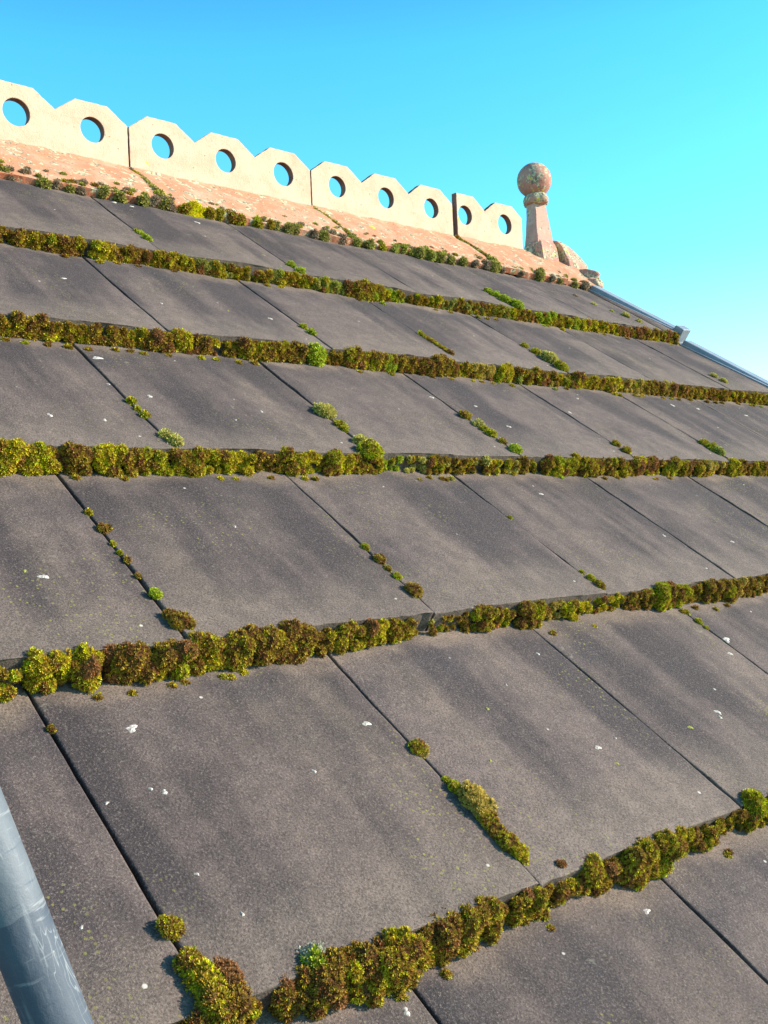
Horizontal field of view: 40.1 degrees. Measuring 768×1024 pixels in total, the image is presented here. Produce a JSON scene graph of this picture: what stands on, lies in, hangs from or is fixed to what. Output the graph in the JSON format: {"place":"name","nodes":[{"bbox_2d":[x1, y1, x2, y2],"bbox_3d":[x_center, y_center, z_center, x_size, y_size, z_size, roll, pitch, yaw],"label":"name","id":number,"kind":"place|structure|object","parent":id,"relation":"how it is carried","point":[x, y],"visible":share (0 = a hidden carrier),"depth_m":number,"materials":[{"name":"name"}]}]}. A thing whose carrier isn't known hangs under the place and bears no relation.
{"place":"outdoors","nodes":[
{"label":"outdoors","id":0,"kind":"place"},
{"bbox_2d":[0,787,93,1023],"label":"metal pole","id":1,"kind":"object","parent":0,"point":[39,978],"visible":1,"depth_m":0.56,"materials":[{"name":"metal"}]},
{"bbox_2d":[0,0,767,379],"label":"sky","id":2,"kind":"structure","parent":0,"point":[647,120],"materials":[{"name":"blue"}]},
{"bbox_3d":[-0.369,2.746,2.430,3.380,6.896,4.064,-2,-1,-41],"label":"house wall","id":3,"kind":"object","parent":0,"visible":0},
{"bbox_2d":[0,179,767,1023],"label":"tiled roof","id":4,"kind":"structure","parent":3,"relation":"on","point":[260,825],"depth_m":1.16,"materials":[{"name":"tile"}]},
{"bbox_2d":[46,724,56,734],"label":"moss cushion","id":5,"kind":"object","parent":4,"relation":"on","point":[51,728],"visible":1,"depth_m":0.88,"materials":[{"name":"brown plant"}]},
{"bbox_2d":[0,80,161,207],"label":"ridge tile","id":6,"kind":"object","parent":4,"relation":"on","point":[51,139],"visible":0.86,"depth_m":2.28,"materials":[{"name":"ceramic"}]},
{"bbox_2d":[129,167,167,199],"bbox_3d":[-0.525,-0.729,2.344,0.031,0.028,0.201,-2,36,-41],"label":"joint moss","id":7,"kind":"object","parent":6,"relation":"attached to","point":[160,192],"visible":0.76,"depth_m":2.32,"materials":[{"name":"green plant"}]},
{"bbox_2d":[84,507,141,578],"bbox_3d":[-0.288,0.033,1.126,0.020,0.019,0.141,-2,36,-41],"label":"moss cushion","id":8,"kind":"object","parent":4,"relation":"on","point":[104,528],"visible":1,"depth_m":1.14,"materials":[{"name":"green plant"}]},
{"bbox_2d":[125,396,150,418],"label":"moss cushion","id":9,"kind":"object","parent":4,"relation":"on","point":[131,400],"visible":1,"depth_m":1.40,"materials":[{"name":"green plant"}]},
{"bbox_2d":[133,228,153,241],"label":"moss cushion","id":10,"kind":"object","parent":4,"relation":"on","point":[147,237],"visible":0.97,"depth_m":2.00,"materials":[{"name":"green plant"}]},
{"bbox_2d":[148,587,162,599],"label":"moss cushion","id":11,"kind":"object","parent":4,"relation":"on","point":[155,593],"visible":1,"depth_m":1.05,"materials":[{"name":"green plant"}]},
{"bbox_2d":[154,914,186,941],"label":"moss cushion","id":12,"kind":"object","parent":4,"relation":"on","point":[171,927],"visible":1,"depth_m":0.73,"materials":[{"name":"green plant"}]},
{"bbox_2d":[157,427,184,446],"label":"moss cushion","id":13,"kind":"object","parent":4,"relation":"on","point":[173,439],"visible":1,"depth_m":1.33,"materials":[{"name":"green plant"}]},
{"bbox_2d":[161,608,196,632],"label":"moss cushion","id":14,"kind":"object","parent":4,"relation":"on","point":[180,620],"visible":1,"depth_m":1.02,"materials":[{"name":"plant"}]},
{"bbox_2d":[184,200,205,218],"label":"moss cushion","id":15,"kind":"object","parent":4,"relation":"on","point":[198,209],"visible":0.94,"depth_m":2.32,"materials":[{"name":"yellow plant"}]},
{"bbox_2d":[172,945,256,1023],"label":"moss cushion","id":16,"kind":"object","parent":4,"relation":"on","point":[219,990],"visible":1,"depth_m":0.69,"materials":[{"name":"green plant"}]},
{"bbox_2d":[127,116,353,245],"bbox_3d":[-0.392,-0.787,2.589,0.520,0.275,0.358,-2,-1,-41],"label":"ridge tile","id":17,"kind":"object","parent":4,"relation":"on","point":[248,186],"visible":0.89,"depth_m":2.54,"materials":[{"name":"ceramic"}]},
{"bbox_2d":[0,159,589,290],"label":"moss band","id":18,"kind":"object","parent":4,"relation":"on","point":[169,204],"visible":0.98,"depth_m":2.45,"materials":[{"name":"green plant"}]},
{"bbox_2d":[286,260,305,273],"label":"moss cushion","id":19,"kind":"object","parent":4,"relation":"on","point":[292,264],"visible":0.96,"depth_m":2.18,"materials":[{"name":"green plant"}]},
{"bbox_2d":[298,323,316,335],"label":"moss cushion","id":20,"kind":"object","parent":4,"relation":"on","point":[312,331],"visible":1,"depth_m":1.89,"materials":[{"name":"green plant"}]},
{"bbox_2d":[296,940,327,973],"bbox_3d":[-0.050,0.321,0.751,0.029,0.026,0.032,-2,36,-41],"label":"moss cushion","id":21,"kind":"object","parent":4,"relation":"on","point":[311,955],"visible":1,"depth_m":0.75,"materials":[{"name":"green plant"}]},
{"bbox_2d":[305,342,327,366],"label":"moss cushion","id":22,"kind":"object","parent":4,"relation":"on","point":[317,356],"visible":0.88,"depth_m":1.82,"materials":[{"name":"green plant"}]},
{"bbox_2d":[312,402,348,433],"bbox_3d":[-0.081,-0.144,1.605,0.036,0.026,0.090,-2,36,-41],"label":"moss cushion","id":23,"kind":"object","parent":4,"relation":"on","point":[324,410],"visible":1,"depth_m":1.60,"materials":[{"name":"green plant"}]},
{"bbox_2d":[0,225,679,344],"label":"moss band","id":24,"kind":"object","parent":4,"relation":"on","point":[67,246],"visible":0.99,"depth_m":2.17,"materials":[{"name":"green plant"}]},
{"bbox_2d":[352,433,384,460],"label":"moss cushion","id":25,"kind":"object","parent":4,"relation":"on","point":[370,449],"visible":1,"depth_m":1.52,"materials":[{"name":"green plant"}]},
{"bbox_2d":[0,573,767,702],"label":"moss band","id":26,"kind":"object","parent":4,"relation":"on","point":[289,641],"visible":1,"depth_m":1.06,"materials":[{"name":"green plant"}]},
{"bbox_2d":[0,436,767,481],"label":"moss band","id":27,"kind":"object","parent":4,"relation":"on","point":[39,458],"visible":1,"depth_m":1.44,"materials":[{"name":"green plant"}]},
{"bbox_2d":[0,309,767,407],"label":"moss band","id":28,"kind":"object","parent":4,"relation":"on","point":[18,323],"visible":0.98,"depth_m":1.87,"materials":[{"name":"green plant"}]},
{"bbox_2d":[361,542,423,598],"bbox_3d":[0.009,0.069,1.276,0.025,0.024,0.123,-2,36,-41],"label":"moss cushion","id":29,"kind":"object","parent":4,"relation":"on","point":[414,589],"visible":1,"depth_m":1.26,"materials":[{"name":"green plant"}]},
{"bbox_2d":[310,161,486,268],"bbox_3d":[0.003,-0.798,2.931,0.520,0.274,0.358,-2,-1,-41],"label":"ridge tile","id":30,"kind":"object","parent":4,"relation":"on","point":[357,208],"visible":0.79,"depth_m":2.89,"materials":[{"name":"ceramic"}]},
{"bbox_2d":[313,206,357,240],"bbox_3d":[-0.130,-0.738,2.686,0.027,0.024,0.215,-2,36,-41],"label":"joint moss","id":31,"kind":"object","parent":30,"relation":"on","point":[345,229],"visible":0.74,"depth_m":2.66,"materials":[{"name":"green plant"}]},
{"bbox_2d":[407,738,429,758],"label":"moss cushion","id":32,"kind":"object","parent":4,"relation":"on","point":[418,747],"visible":1,"depth_m":1.01,"materials":[{"name":"green plant"}]},
{"bbox_2d":[417,329,454,355],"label":"moss cushion","id":33,"kind":"object","parent":4,"relation":"on","point":[439,345],"visible":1,"depth_m":2.12,"materials":[{"name":"green plant"}]},
{"bbox_2d":[458,410,472,420],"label":"moss cushion","id":34,"kind":"object","parent":4,"relation":"on","point":[464,414],"visible":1,"depth_m":1.84,"materials":[{"name":"green plant"}]},
{"bbox_2d":[179,791,767,1023],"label":"moss band","id":35,"kind":"object","parent":4,"relation":"on","point":[397,962],"visible":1,"depth_m":0.82,"materials":[{"name":"green plant"}]},
{"bbox_2d":[441,776,529,864],"bbox_3d":[0.095,0.276,0.958,0.034,0.024,0.117,-2,36,-41],"label":"moss cushion","id":36,"kind":"object","parent":4,"relation":"on","point":[476,800],"visible":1,"depth_m":0.95,"materials":[{"name":"green plant"}]},
{"bbox_2d":[472,418,523,453],"bbox_3d":[0.192,-0.129,1.790,0.028,0.026,0.122,-2,36,-41],"label":"moss cushion","id":37,"kind":"object","parent":4,"relation":"on","point":[491,432],"visible":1,"depth_m":1.79,"materials":[{"name":"green plant"}]},
{"bbox_2d":[483,287,524,308],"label":"moss cushion","id":38,"kind":"object","parent":4,"relation":"on","point":[514,303],"visible":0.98,"depth_m":2.61,"materials":[{"name":"green plant"}]},
{"bbox_2d":[452,193,567,283],"bbox_3d":[0.322,-0.808,3.203,0.293,0.275,0.359,-2,-1,-41],"label":"ridge tile","id":39,"kind":"object","parent":4,"relation":"on","point":[480,229],"visible":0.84,"depth_m":3.16,"materials":[{"name":"ceramic"}]},
{"bbox_2d":[455,234,498,261],"bbox_3d":[0.266,-0.752,3.036,0.040,0.037,0.214,-2,36,-41],"label":"joint moss","id":40,"kind":"object","parent":39,"relation":"attached to","point":[489,257],"visible":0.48,"depth_m":3.02,"materials":[{"name":"green plant"}]},
{"bbox_2d":[520,342,568,371],"bbox_3d":[0.358,-0.345,2.327,0.043,0.033,0.152,-2,36,-41],"label":"moss cushion","id":41,"kind":"object","parent":4,"relation":"on","point":[551,357],"visible":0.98,"depth_m":2.31,"materials":[{"name":"green plant"}]},
{"bbox_2d":[555,859,566,868],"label":"moss cushion","id":42,"kind":"object","parent":4,"relation":"on","point":[561,863],"visible":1,"depth_m":0.93,"materials":[{"name":"brown plant"}]},
{"bbox_2d":[527,251,603,288],"bbox_3d":[0.527,-0.747,3.381,0.245,0.150,0.362,-2,-1,-41],"label":"ridge end tile","id":43,"kind":"object","parent":4,"relation":"on","point":[591,277],"visible":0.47,"depth_m":3.28,"materials":[{"name":"pink ceramic"}]},
{"bbox_2d":[517,162,587,268],"bbox_3d":[0.527,-0.932,3.386,0.206,0.366,0.144,-6,1,-41],"label":"ball finial","id":44,"kind":"object","parent":43,"relation":"on","point":[533,181],"visible":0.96,"depth_m":3.33,"materials":[{"name":"stone"}]},
{"bbox_2d":[578,569,605,589],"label":"moss cushion","id":45,"kind":"object","parent":4,"relation":"on","point":[598,583],"visible":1,"depth_m":1.45,"materials":[{"name":"green plant"}]},
{"bbox_2d":[573,294,642,322],"bbox_3d":[0.641,-0.583,3.018,0.126,0.031,0.189,-2,36,-41],"label":"moss cushion","id":46,"kind":"object","parent":4,"relation":"on","point":[625,314],"visible":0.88,"depth_m":3.00,"materials":[{"name":"green plant"}]},
{"bbox_2d":[611,439,631,454],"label":"moss cushion","id":47,"kind":"object","parent":4,"relation":"on","point":[617,443],"visible":1,"depth_m":1.98,"materials":[{"name":"green plant"}]},
{"bbox_2d":[694,617,708,629],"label":"moss cushion","id":48,"kind":"object","parent":4,"relation":"on","point":[698,620],"visible":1,"depth_m":1.51,"materials":[{"name":"green plant"}]},
{"bbox_2d":[698,438,725,455],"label":"moss cushion","id":49,"kind":"object","parent":4,"relation":"on","point":[715,448],"visible":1,"depth_m":2.20,"materials":[{"name":"green plant"}]},
{"bbox_2d":[709,372,728,383],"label":"moss cushion","id":50,"kind":"object","parent":4,"relation":"on","point":[715,375],"visible":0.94,"depth_m":2.76,"materials":[{"name":"green plant"}]},
{"bbox_2d":[740,788,767,819],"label":"moss cushion","id":51,"kind":"object","parent":4,"relation":"on","point":[754,800],"visible":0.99,"depth_m":1.12,"materials":[{"name":"green plant"}]}
]}

